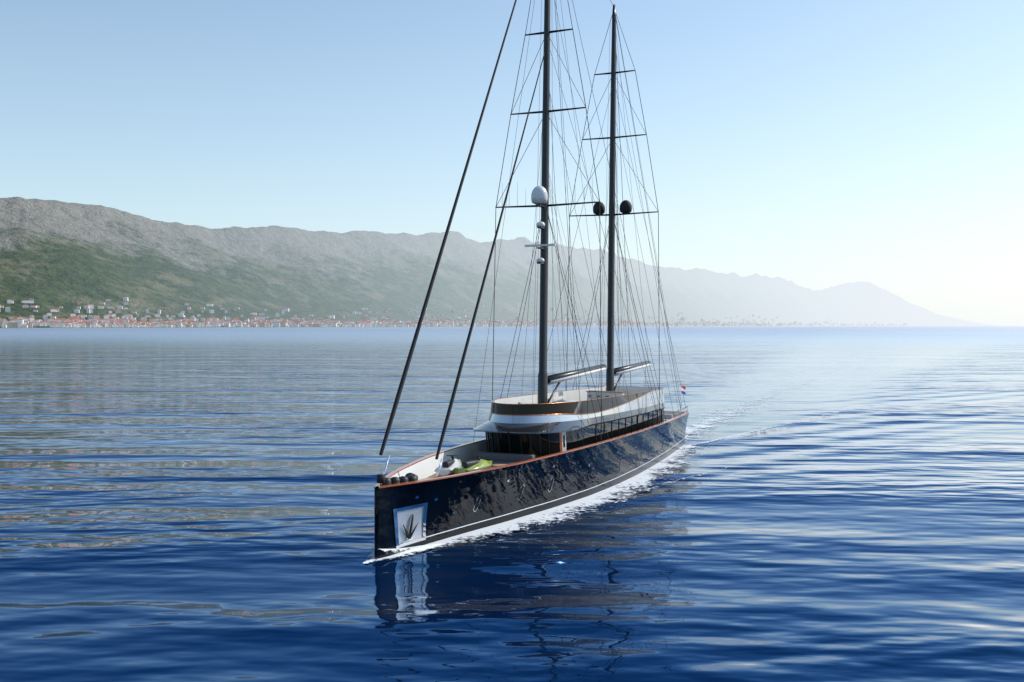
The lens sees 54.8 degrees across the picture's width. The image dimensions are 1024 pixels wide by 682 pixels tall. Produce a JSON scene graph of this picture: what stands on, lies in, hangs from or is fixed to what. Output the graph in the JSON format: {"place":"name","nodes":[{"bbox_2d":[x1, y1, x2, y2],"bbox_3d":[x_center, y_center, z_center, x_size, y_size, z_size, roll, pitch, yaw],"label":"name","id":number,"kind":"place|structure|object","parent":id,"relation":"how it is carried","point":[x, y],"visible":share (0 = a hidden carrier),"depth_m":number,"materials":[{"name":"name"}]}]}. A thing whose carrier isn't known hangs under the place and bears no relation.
{"place":"outdoors","nodes":[
{"label":"outdoors","id":0,"kind":"place"},
{"bbox_2d":[0,197,981,327],"bbox_3d":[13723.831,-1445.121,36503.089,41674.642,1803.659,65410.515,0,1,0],"label":"mountain","id":1,"kind":"structure","parent":0,"point":[56,254],"depth_m":10247.92,"materials":[{"name":"green plant"}]},
{"bbox_2d":[0,297,906,327],"bbox_3d":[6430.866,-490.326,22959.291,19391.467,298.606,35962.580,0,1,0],"label":"town buildings","id":2,"kind":"structure","parent":1,"relation":"on","point":[75,320],"depth_m":7719.78,"materials":[{"name":"white"}]},
{"bbox_2d":[0,326,1023,681],"bbox_3d":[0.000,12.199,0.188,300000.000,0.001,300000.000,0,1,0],"label":"sea water","id":3,"kind":"structure","parent":0,"point":[186,504],"depth_m":62.47,"materials":[{"name":"blue liquid"}]},
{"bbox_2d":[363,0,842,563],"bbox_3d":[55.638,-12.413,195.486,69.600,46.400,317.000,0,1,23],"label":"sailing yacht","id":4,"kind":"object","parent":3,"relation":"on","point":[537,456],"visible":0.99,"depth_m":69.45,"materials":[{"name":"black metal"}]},
{"bbox_2d":[0,0,1023,325],"label":"sky","id":5,"kind":"structure","parent":0,"point":[812,144],"materials":[{"name":"blue"}]},
{"bbox_2d":[814,281,998,325],"bbox_3d":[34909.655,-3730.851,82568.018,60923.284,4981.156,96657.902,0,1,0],"label":"mountain terrain","id":6,"kind":"structure","parent":0,"point":[869,295],"depth_m":101205.42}
]}

